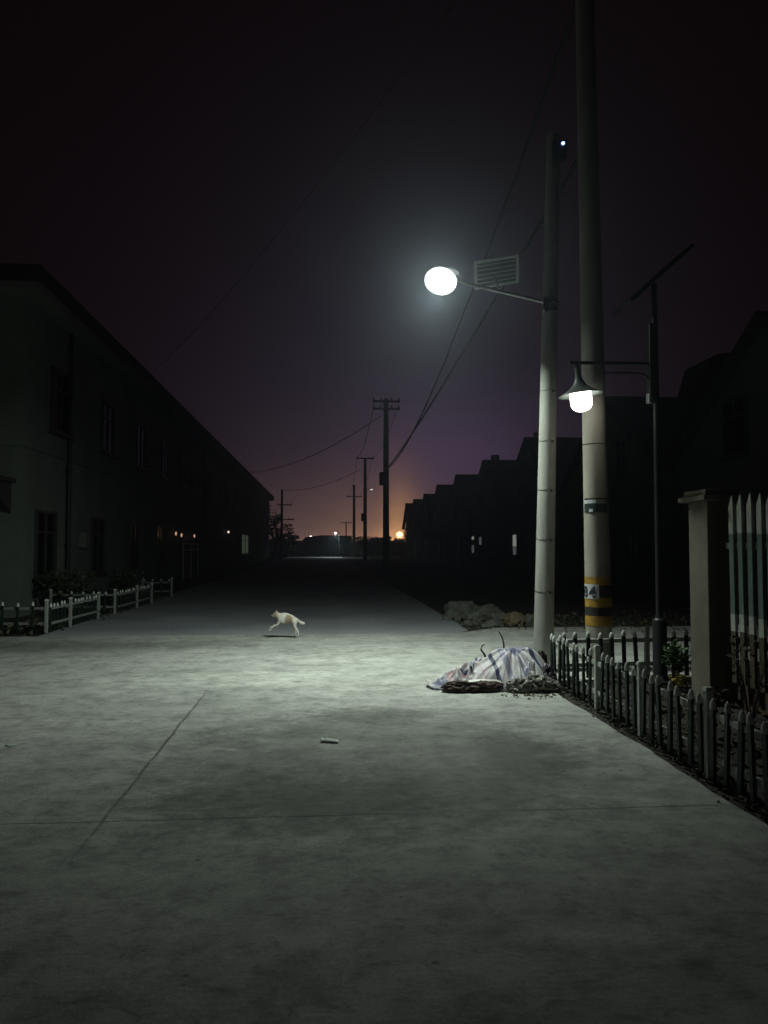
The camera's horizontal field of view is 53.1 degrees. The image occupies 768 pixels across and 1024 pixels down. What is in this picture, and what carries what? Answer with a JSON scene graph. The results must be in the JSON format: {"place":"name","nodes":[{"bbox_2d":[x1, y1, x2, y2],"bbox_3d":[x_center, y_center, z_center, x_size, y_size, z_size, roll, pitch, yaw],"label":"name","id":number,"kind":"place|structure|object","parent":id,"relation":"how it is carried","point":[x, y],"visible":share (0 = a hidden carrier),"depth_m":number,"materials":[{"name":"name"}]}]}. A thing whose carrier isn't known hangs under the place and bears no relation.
{"place":"outdoors","nodes":[
{"label":"outdoors","id":0,"kind":"place"},
{"bbox_2d":[37,557,468,636],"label":"road","id":1,"kind":"structure","parent":0,"point":[329,595],"depth_m":18.54,"materials":[{"name":"grey concrete"}]},
{"bbox_2d":[49,592,100,630],"bbox_3d":[-5.846,1.871,14.631,0.088,0.554,2.576,0,-3,-3],"label":"picket fence","id":2,"kind":"object","parent":1,"relation":"on","point":[81,601],"visible":0.98,"depth_m":14.52,"materials":[{"name":"white wood"}]},
{"bbox_2d":[117,582,152,612],"bbox_3d":[-5.984,2.045,18.566,0.084,0.554,3.101,0,-3,-3],"label":"picket fence","id":3,"kind":"object","parent":1,"relation":"on","point":[128,592],"visible":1,"depth_m":18.58,"materials":[{"name":"white wood"}]},
{"bbox_2d":[277,489,293,559],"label":"utility pole","id":4,"kind":"object","parent":1,"relation":"on","point":[281,537],"visible":1,"depth_m":84.26,"materials":[{"name":"brown wood"}]},
{"bbox_2d":[303,535,351,555],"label":"warehouse","id":5,"kind":"structure","parent":0,"point":[323,545],"depth_m":121.47,"materials":[{"name":"grey paint"}]},
{"bbox_2d":[321,737,338,742],"bbox_3d":[-0.414,1.741,5.878,0.145,0.028,0.050,0,-3,10],"label":"paper scrap","id":6,"kind":"object","parent":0,"point":[329,740],"visible":1,"depth_m":5.88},
{"bbox_2d":[269,539,403,548],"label":"hills","id":7,"kind":"structure","parent":0,"point":[301,542],"depth_m":368.24,"materials":[{"name":"soil"}]},
{"bbox_2d":[0,625,767,1023],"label":"junction pavement","id":8,"kind":"structure","parent":0,"point":[196,829],"depth_m":3.82,"materials":[{"name":"concrete"}]},
{"bbox_2d":[268,611,304,636],"bbox_3d":[-1.591,1.835,12.567,0.594,0.435,0.188,0,-3,-4],"label":"dog","id":9,"kind":"object","parent":8,"relation":"on","point":[285,618],"visible":1,"depth_m":12.50},
{"bbox_2d":[440,678,501,692],"bbox_3d":[0.974,1.807,7.961,0.813,0.166,0.264,0,-3,-8],"label":"sack","id":10,"kind":"object","parent":8,"relation":"on","point":[459,686],"visible":0.89,"depth_m":7.87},
{"bbox_2d":[468,679,503,683],"bbox_3d":[1.074,1.754,7.943,0.405,0.061,0.048,0,-3,0],"label":"plastic strip","id":11,"kind":"object","parent":10,"relation":"on","point":[476,680],"visible":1,"depth_m":7.94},
{"bbox_2d":[425,647,544,691],"bbox_3d":[1.129,1.671,8.272,1.382,0.431,0.814,0,-3,-4],"label":"tarp","id":12,"kind":"object","parent":8,"relation":"on","point":[504,665],"visible":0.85,"depth_m":8.13,"materials":[{"name":"plastic"}]},
{"bbox_2d":[493,691,565,698],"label":"dirt crumbs","id":13,"kind":"object","parent":8,"relation":"on","point":[529,694],"visible":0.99,"depth_m":7.71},
{"bbox_2d":[505,674,561,692],"bbox_3d":[1.537,1.789,7.934,0.587,0.242,0.274,0,-3,3],"label":"plastic bag","id":14,"kind":"object","parent":8,"relation":"on","point":[535,683],"visible":0.92,"depth_m":7.87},
{"bbox_2d":[537,650,547,663],"bbox_3d":[1.720,1.706,8.425,0.188,0.392,0.072,1,-3,-19],"label":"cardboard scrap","id":15,"kind":"object","parent":8,"relation":"on","point":[542,654],"visible":0.12,"depth_m":8.43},
{"bbox_2d":[533,132,559,663],"bbox_3d":[2.001,-1.393,9.457,0.397,6.626,0.244,0,-3,-4],"label":"utility pole","id":16,"kind":"object","parent":8,"relation":"on","point":[544,577],"visible":0.98,"depth_m":9.36,"materials":[{"name":"concrete"}]},
{"bbox_2d":[424,254,558,313],"bbox_3d":[1.330,-2.803,9.486,1.676,0.787,0.440,0,-3,-4],"label":"street lamp","id":17,"kind":"object","parent":16,"relation":"attached to","point":[497,272],"visible":0.9,"depth_m":9.46,"materials":[{"name":"metal"}]},
{"bbox_2d":[552,139,566,161],"bbox_3d":[2.157,-4.448,9.441,0.160,0.240,0.125,0,-3,-4],"label":"control box","id":18,"kind":"object","parent":16,"relation":"attached to","point":[559,150],"visible":1,"depth_m":9.40,"materials":[{"name":"black paint"}]},
{"bbox_2d":[540,663,557,680],"bbox_3d":[1.722,1.781,8.117,0.242,0.363,0.350,0,-3,-4],"label":"plastic bag","id":19,"kind":"object","parent":8,"relation":"on","point":[548,671],"visible":0.33,"depth_m":8.09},
{"bbox_2d":[575,0,612,677],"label":"utility pole","id":20,"kind":"object","parent":8,"relation":"on","point":[598,600],"visible":0.97,"depth_m":8.94,"materials":[{"name":"concrete"}]},
{"bbox_2d":[557,625,749,678],"bbox_3d":[3.072,1.589,8.712,2.303,0.594,0.087,0,-3,-7],"label":"picket fence","id":21,"kind":"object","parent":8,"relation":"on","point":[623,640],"visible":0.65,"depth_m":8.67,"materials":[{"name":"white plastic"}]},
{"bbox_2d":[0,549,767,824],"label":"ground","id":22,"kind":"structure","parent":0,"point":[436,587],"depth_m":21.21,"materials":[{"name":"soil"}]},
{"bbox_2d":[0,599,48,632],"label":"picket fence","id":23,"kind":"object","parent":22,"relation":"on","point":[17,608],"visible":1,"depth_m":13.26,"materials":[{"name":"white wood"}]},
{"bbox_2d":[34,566,96,612],"bbox_3d":[-7.184,1.758,17.354,1.408,1.096,1.117,0,-3,-4],"label":"shrub","id":24,"kind":"object","parent":22,"relation":"on","point":[74,579],"visible":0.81,"depth_m":17.23,"materials":[{"name":"green plant"}]},
{"bbox_2d":[49,589,116,613],"bbox_3d":[-6.629,1.972,16.923,1.451,0.554,0.085,0,-3,-3],"label":"picket fence","id":25,"kind":"object","parent":22,"relation":"on","point":[71,594],"visible":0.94,"depth_m":16.92,"materials":[{"name":"white wood"}]},
{"bbox_2d":[106,568,144,599],"bbox_3d":[-6.956,1.979,20.636,1.079,0.939,1.241,0,-3,-4],"label":"shrub","id":26,"kind":"object","parent":22,"relation":"on","point":[125,582],"visible":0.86,"depth_m":20.48,"materials":[{"name":"green plant"}]},
{"bbox_2d":[0,263,273,617],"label":"building","id":27,"kind":"structure","parent":22,"relation":"on","point":[115,455],"depth_m":21.69,"materials":[{"name":"paint"}]},
{"bbox_2d":[32,510,57,581],"bbox_3d":[-7.851,0.792,17.972,0.190,1.635,1.460,0,-3,-4],"label":"window","id":28,"kind":"structure","parent":27,"relation":"in","point":[45,522],"depth_m":17.93,"materials":[{"name":"black glass"}]},
{"bbox_2d":[48,365,75,440],"bbox_3d":[-7.917,-2.658,18.973,0.190,1.635,1.460,0,-3,-4],"label":"window","id":29,"kind":"structure","parent":27,"relation":"in","point":[59,386],"depth_m":18.85,"materials":[{"name":"black glass"}]},
{"bbox_2d":[90,517,109,574],"bbox_3d":[-8.180,0.976,22.155,0.190,1.635,1.460,0,-3,-4],"label":"window","id":30,"kind":"structure","parent":27,"relation":"in","point":[97,531],"depth_m":22.12,"materials":[{"name":"black glass"}]},
{"bbox_2d":[100,399,118,459],"bbox_3d":[-8.247,-2.473,23.156,0.190,1.635,1.460,0,-3,-4],"label":"window","id":31,"kind":"structure","parent":27,"relation":"in","point":[108,411],"depth_m":23.12,"materials":[{"name":"black glass"}]},
{"bbox_2d":[127,521,142,569],"bbox_3d":[-8.510,1.161,26.338,0.190,1.635,1.460,0,-3,-4],"label":"window","id":32,"kind":"structure","parent":27,"relation":"in","point":[133,527],"depth_m":26.32,"materials":[{"name":"black glass"}]},
{"bbox_2d":[135,422,149,472],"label":"window","id":33,"kind":"structure","parent":27,"relation":"in","point":[141,431],"depth_m":27.30,"materials":[{"name":"black glass"}]},
{"bbox_2d":[155,525,166,566],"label":"window","id":34,"kind":"structure","parent":27,"relation":"in","point":[159,551],"depth_m":30.49,"materials":[{"name":"black glass"}]},
{"bbox_2d":[161,439,171,481],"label":"window","id":35,"kind":"structure","parent":27,"relation":"in","point":[165,445],"depth_m":31.44,"materials":[{"name":"black glass"}]},
{"bbox_2d":[180,533,186,578],"bbox_3d":[-9.288,2.025,35.627,0.060,2.100,1.100,0,-3,-4],"label":"door","id":36,"kind":"structure","parent":27,"relation":"in","point":[183,539],"depth_m":35.44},
{"bbox_2d":[180,451,189,488],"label":"window","id":37,"kind":"structure","parent":27,"relation":"in","point":[183,483],"depth_m":35.68,"materials":[{"name":"black glass"}]},
{"bbox_2d":[195,461,202,494],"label":"window","id":38,"kind":"structure","parent":27,"relation":"in","point":[198,466],"depth_m":39.85,"materials":[{"name":"black glass"}]},
{"bbox_2d":[205,531,211,560],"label":"window","id":39,"kind":"structure","parent":27,"relation":"in","point":[207,533],"depth_m":43.03,"materials":[{"name":"black glass"}]},
{"bbox_2d":[208,470,214,499],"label":"window","id":40,"kind":"structure","parent":27,"relation":"in","point":[210,474],"depth_m":44.03,"materials":[{"name":"black glass"}]},
{"bbox_2d":[216,532,221,558],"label":"window","id":41,"kind":"structure","parent":27,"relation":"in","point":[217,534],"depth_m":47.23,"materials":[{"name":"black glass"}]},
{"bbox_2d":[218,476,223,503],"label":"window","id":42,"kind":"structure","parent":27,"relation":"in","point":[219,478],"depth_m":48.07,"materials":[{"name":"black glass"}]},
{"bbox_2d":[224,534,229,557],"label":"window","id":43,"kind":"structure","parent":27,"relation":"in","point":[226,535],"depth_m":51.40,"materials":[{"name":"black glass"}]},
{"bbox_2d":[227,482,231,506],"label":"window","id":44,"kind":"structure","parent":27,"relation":"in","point":[228,484],"depth_m":52.40,"materials":[{"name":"black glass"}]},
{"bbox_2d":[232,535,236,556],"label":"window","id":45,"kind":"structure","parent":27,"relation":"in","point":[233,536],"depth_m":55.58,"materials":[{"name":"black glass"}]},
{"bbox_2d":[234,487,237,509],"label":"window","id":46,"kind":"structure","parent":27,"relation":"in","point":[235,489],"depth_m":56.58,"materials":[{"name":"black glass"}]},
{"bbox_2d":[240,491,243,511],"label":"window","id":47,"kind":"structure","parent":27,"relation":"in","point":[241,493],"depth_m":60.76,"materials":[{"name":"black glass"}]},
{"bbox_2d":[241,534,248,554],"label":"window","id":48,"kind":"structure","parent":27,"relation":"in","point":[244,538],"depth_m":63.41,"materials":[{"name":"grey"}]},
{"bbox_2d":[249,415,381,472],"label":"cable","id":49,"kind":"object","parent":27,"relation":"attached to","point":[318,452],"visible":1,"depth_m":51.79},
{"bbox_2d":[142,577,172,596],"bbox_3d":[-6.700,2.218,22.720,0.924,0.574,0.075,0,-3,0],"label":"picket fence","id":50,"kind":"object","parent":22,"relation":"on","point":[160,582],"visible":0.81,"depth_m":22.70,"materials":[{"name":"white wood"}]},
{"bbox_2d":[269,510,294,557],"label":"tree","id":51,"kind":"object","parent":22,"relation":"on","point":[276,529],"visible":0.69,"depth_m":96.72,"materials":[{"name":"green plant"}]},
{"bbox_2d":[273,531,299,556],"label":"tree","id":52,"kind":"object","parent":22,"relation":"on","point":[292,547],"visible":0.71,"depth_m":105.02,"materials":[{"name":"green plant"}]},
{"bbox_2d":[269,538,403,552],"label":"woods","id":53,"kind":"object","parent":22,"relation":"on","point":[301,546],"visible":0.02,"depth_m":170.31,"materials":[{"name":"green plant"}]},
{"bbox_2d":[338,542,356,556],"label":"tree","id":54,"kind":"object","parent":22,"relation":"on","point":[348,547],"visible":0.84,"depth_m":111.39,"materials":[{"name":"green plant"}]},
{"bbox_2d":[346,485,361,556],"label":"utility pole","id":55,"kind":"object","parent":22,"relation":"on","point":[353,541],"visible":0.95,"depth_m":106.87,"materials":[{"name":"brown wood"}]},
{"bbox_2d":[347,536,379,556],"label":"tree","id":56,"kind":"object","parent":22,"relation":"on","point":[359,550],"visible":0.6,"depth_m":107.52,"materials":[{"name":"green plant"}]},
{"bbox_2d":[356,456,373,561],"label":"utility pole","id":57,"kind":"object","parent":22,"relation":"on","point":[364,516],"visible":0.91,"depth_m":75.02,"materials":[{"name":"brown wood"}]},
{"bbox_2d":[358,536,379,555],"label":"tree","id":58,"kind":"object","parent":22,"relation":"on","point":[373,540],"visible":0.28,"depth_m":111.19,"materials":[{"name":"green plant"}]},
{"bbox_2d":[0,590,767,815],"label":"weed cover","id":59,"kind":"object","parent":22,"relation":"on","point":[7,630],"visible":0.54,"depth_m":13.51,"materials":[{"name":"plant"}]},
{"bbox_2d":[373,397,399,571],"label":"utility pole","id":60,"kind":"object","parent":22,"relation":"on","point":[384,478],"visible":0.94,"depth_m":45.13,"materials":[{"name":"brown wood"}]},
{"bbox_2d":[385,4,575,469],"bbox_3d":[1.232,-4.237,27.262,0.050,2.578,36.270,0,-3,-4],"label":"cable","id":61,"kind":"object","parent":60,"relation":"attached to","point":[565,35],"visible":0.97,"depth_m":12.46,"materials":[{"name":"rubber"}]},
{"bbox_2d":[385,155,577,470],"bbox_3d":[1.242,-3.357,27.215,0.057,0.549,36.285,0,-3,-4],"label":"cable","id":62,"kind":"object","parent":60,"relation":"attached to","point":[561,187],"visible":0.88,"depth_m":14.40,"materials":[{"name":"rubber"}]},
{"bbox_2d":[442,609,463,621],"bbox_3d":[1.417,2.172,15.770,0.408,0.388,0.429,-1,-3,22],"label":"rock","id":63,"kind":"object","parent":22,"relation":"on","point":[457,615],"visible":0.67,"depth_m":15.66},
{"bbox_2d":[442,601,476,619],"bbox_3d":[1.648,2.147,16.285,0.853,0.529,0.692,0,-3,-4],"label":"rock","id":64,"kind":"object","parent":22,"relation":"on","point":[464,608],"visible":0.42,"depth_m":16.14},
{"bbox_2d":[461,620,472,626],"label":"rock","id":65,"kind":"object","parent":22,"relation":"on","point":[466,623],"visible":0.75,"depth_m":14.62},
{"bbox_2d":[467,611,483,624],"bbox_3d":[1.798,2.147,15.167,0.373,0.386,0.352,0,-3,3],"label":"rock","id":66,"kind":"object","parent":22,"relation":"on","point":[476,616],"visible":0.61,"depth_m":15.08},
{"bbox_2d":[471,603,502,619],"bbox_3d":[2.153,2.136,16.147,0.813,0.441,0.636,1,-3,-14],"label":"rock","id":67,"kind":"object","parent":22,"relation":"on","point":[488,609],"visible":0.45,"depth_m":15.96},
{"bbox_2d":[480,619,503,628],"bbox_3d":[2.055,2.139,14.567,0.459,0.214,0.790,-1,-3,13],"label":"rock","id":68,"kind":"object","parent":22,"relation":"on","point":[495,623],"visible":0.77,"depth_m":14.32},
{"bbox_2d":[491,612,506,621],"bbox_3d":[2.330,2.144,15.362,0.433,0.295,0.432,0,-3,3],"label":"rock","id":69,"kind":"object","parent":22,"relation":"on","point":[499,616],"visible":0.44,"depth_m":15.26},
{"bbox_2d":[503,611,524,626],"bbox_3d":[2.489,2.094,14.661,0.452,0.416,0.452,-2,-3,40],"label":"rock","id":70,"kind":"object","parent":22,"relation":"on","point":[515,618],"visible":0.69,"depth_m":14.52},
{"bbox_2d":[524,613,533,626],"bbox_3d":[2.816,2.108,14.735,0.427,0.326,0.393,-2,-3,33],"label":"rock","id":71,"kind":"object","parent":22,"relation":"on","point":[528,617],"visible":0.35,"depth_m":14.59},
{"bbox_2d":[558,244,693,685],"bbox_3d":[2.639,-0.514,8.464,1.448,4.813,0.524,0,-3,-4],"label":"garden lamp","id":72,"kind":"object","parent":22,"relation":"on","point":[579,393],"visible":0.96,"depth_m":8.44,"materials":[{"name":"metal"}]},
{"bbox_2d":[550,634,767,813],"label":"picket fence","id":73,"kind":"object","parent":22,"relation":"on","point":[705,747],"visible":0.98,"depth_m":5.49,"materials":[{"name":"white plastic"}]},
{"bbox_2d":[646,672,673,709],"bbox_3d":[2.535,1.673,7.194,0.328,0.356,0.303,2,-3,-40],"label":"weed","id":74,"kind":"object","parent":22,"relation":"on","point":[663,684],"visible":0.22,"depth_m":7.17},
{"bbox_2d":[561,677,767,808],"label":"leaf litter","id":75,"kind":"object","parent":22,"relation":"on","point":[758,753],"visible":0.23,"depth_m":6.19,"materials":[{"name":"brown plant"}]},
{"bbox_2d":[660,639,691,689],"bbox_3d":[3.098,1.626,8.143,0.384,0.536,0.401,0,-3,-4],"label":"bush","id":76,"kind":"object","parent":22,"relation":"on","point":[671,652],"visible":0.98,"depth_m":8.11,"materials":[{"name":"green plant"}]},
{"bbox_2d":[687,689,731,718],"bbox_3d":[2.542,1.594,6.044,0.342,0.410,0.310,0,-3,10],"label":"weed","id":77,"kind":"object","parent":22,"relation":"on","point":[717,699],"visible":0.12,"depth_m":6.03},
{"bbox_2d":[678,489,744,704],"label":"gate pillar","id":78,"kind":"structure","parent":22,"relation":"on","point":[710,609],"depth_m":7.44,"materials":[{"name":"concrete"}]},
{"bbox_2d":[664,311,767,613],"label":"house","id":79,"kind":"structure","parent":22,"relation":"on","point":[722,442],"depth_m":18.73,"materials":[{"name":"tile"}]},
{"bbox_2d":[716,394,749,460],"bbox_3d":[8.480,-2.038,18.731,0.190,1.475,1.260,0,-3,-4],"label":"window","id":80,"kind":"structure","parent":79,"relation":"in","point":[734,411],"depth_m":18.71,"materials":[{"name":"black glass"}]},
{"bbox_2d":[755,519,767,612],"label":"door","id":81,"kind":"structure","parent":79,"relation":"in","point":[765,519],"depth_m":17.64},
{"bbox_2d":[721,624,767,718],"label":"weed","id":82,"kind":"object","parent":22,"relation":"on","point":[748,676],"visible":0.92,"depth_m":6.47,"materials":[{"name":"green plant"}]},
{"bbox_2d":[726,493,767,693],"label":"picket fence","id":83,"kind":"object","parent":22,"relation":"on","point":[750,545],"visible":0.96,"depth_m":6.90,"materials":[{"name":"wood"}]},
{"bbox_2d":[740,661,767,716],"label":"wall","id":84,"kind":"structure","parent":22,"relation":"on","point":[763,707],"depth_m":7.02,"materials":[{"name":"brick"}]},
{"bbox_2d":[0,0,767,540],"label":"sky","id":85,"kind":"structure","parent":0,"point":[151,151],"materials":[{"name":"black"}]},
{"bbox_2d":[402,503,412,558],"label":"house","id":86,"kind":"structure","parent":0,"point":[406,528],"depth_m":91.19,"materials":[{"name":"tile"}]},
{"bbox_2d":[409,499,422,560],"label":"house","id":87,"kind":"structure","parent":0,"point":[416,528],"depth_m":83.11,"materials":[{"name":"tile"}]},
{"bbox_2d":[418,494,434,561],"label":"house","id":88,"kind":"structure","parent":0,"point":[424,523],"depth_m":74.75,"materials":[{"name":"tile"}]},
{"bbox_2d":[429,484,452,564],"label":"house","id":89,"kind":"structure","parent":0,"point":[438,519],"depth_m":65.90,"materials":[{"name":"tile"}]},
{"bbox_2d":[438,539,440,563],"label":"door","id":90,"kind":"structure","parent":89,"relation":"in","point":[439,540],"depth_m":65.98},
{"bbox_2d":[440,535,444,552],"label":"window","id":91,"kind":"structure","parent":89,"relation":"in","point":[443,536],"depth_m":64.09,"materials":[{"name":"black glass"}]},
{"bbox_2d":[446,474,477,568],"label":"house","id":92,"kind":"structure","parent":0,"point":[460,534],"depth_m":56.27,"materials":[{"name":"tile"}]},
{"bbox_2d":[450,534,454,553],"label":"window","id":93,"kind":"structure","parent":92,"relation":"in","point":[452,535],"depth_m":59.22,"materials":[{"name":"black glass"}]},
{"bbox_2d":[452,498,456,517],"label":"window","id":94,"kind":"structure","parent":92,"relation":"in","point":[455,500],"depth_m":58.34,"materials":[{"name":"black glass"}]},
{"bbox_2d":[457,538,460,566],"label":"door","id":95,"kind":"structure","parent":92,"relation":"in","point":[458,539],"depth_m":56.70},
{"bbox_2d":[458,496,463,516],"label":"window","id":96,"kind":"structure","parent":92,"relation":"in","point":[461,499],"depth_m":55.58,"materials":[{"name":"black glass"}]},
{"bbox_2d":[460,533,465,553],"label":"window","id":97,"kind":"structure","parent":92,"relation":"in","point":[463,534],"depth_m":54.61,"materials":[{"name":"black glass"}]},
{"bbox_2d":[468,455,515,573],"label":"house","id":98,"kind":"structure","parent":0,"point":[487,510],"depth_m":46.45,"materials":[{"name":"tile"}]},
{"bbox_2d":[474,532,480,554],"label":"window","id":99,"kind":"structure","parent":98,"relation":"in","point":[478,534],"depth_m":49.58,"materials":[{"name":"black glass"}]},
{"bbox_2d":[477,488,483,512],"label":"window","id":100,"kind":"structure","parent":98,"relation":"in","point":[481,492],"depth_m":48.68,"materials":[{"name":"black glass"}]},
{"bbox_2d":[484,536,488,570],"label":"door","id":101,"kind":"structure","parent":98,"relation":"in","point":[486,538],"depth_m":46.96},
{"bbox_2d":[486,485,493,510],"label":"window","id":102,"kind":"structure","parent":98,"relation":"in","point":[490,490],"depth_m":45.96,"materials":[{"name":"black glass"}]},
{"bbox_2d":[490,530,496,555],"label":"window","id":103,"kind":"structure","parent":98,"relation":"in","point":[494,533],"depth_m":44.98,"materials":[{"name":"black glass"}]},
{"bbox_2d":[502,432,580,581],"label":"house","id":104,"kind":"structure","parent":0,"point":[519,501],"depth_m":37.34,"materials":[{"name":"tile"}]},
{"bbox_2d":[511,528,520,556],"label":"window","id":105,"kind":"structure","parent":104,"relation":"in","point":[516,531],"depth_m":39.66,"materials":[{"name":"black glass"}]},
{"bbox_2d":[516,474,525,504],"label":"window","id":106,"kind":"structure","parent":104,"relation":"in","point":[521,478],"depth_m":38.82,"materials":[{"name":"black glass"}]},
{"bbox_2d":[526,533,532,576],"bbox_3d":[7.060,2.099,37.313,0.080,2.100,1.100,0,-3,-4],"label":"door","id":107,"kind":"structure","parent":104,"relation":"in","point":[529,537],"depth_m":37.16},
{"bbox_2d":[530,469,537,500],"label":"window","id":108,"kind":"structure","parent":104,"relation":"in","point":[535,472],"depth_m":36.35,"materials":[{"name":"black glass"}]},
{"bbox_2d":[559,353,729,597],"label":"house","id":109,"kind":"structure","parent":0,"point":[630,451],"depth_m":25.54,"materials":[{"name":"grey paint"}]},
{"bbox_2d":[575,522,583,560],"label":"window","id":110,"kind":"structure","parent":109,"relation":"in","point":[580,525],"depth_m":29.84,"materials":[{"name":"black glass"}]},
{"bbox_2d":[609,529,614,589],"bbox_3d":[7.868,1.646,27.055,0.080,2.100,1.100,0,-3,-4],"label":"door","id":111,"kind":"structure","parent":109,"relation":"in","point":[611,530],"depth_m":26.54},
{"bbox_2d":[611,436,629,483],"bbox_3d":[7.923,-1.725,25.802,0.190,1.475,1.260,0,-3,-4],"label":"window","id":112,"kind":"structure","parent":109,"relation":"in","point":[621,446],"depth_m":25.78,"materials":[{"name":"black glass"}]},
{"bbox_2d":[621,518,641,563],"bbox_3d":[7.986,0.937,24.886,0.190,1.475,1.260,0,-3,-4],"label":"window","id":113,"kind":"structure","parent":109,"relation":"in","point":[631,525],"depth_m":24.86,"materials":[{"name":"black glass"}]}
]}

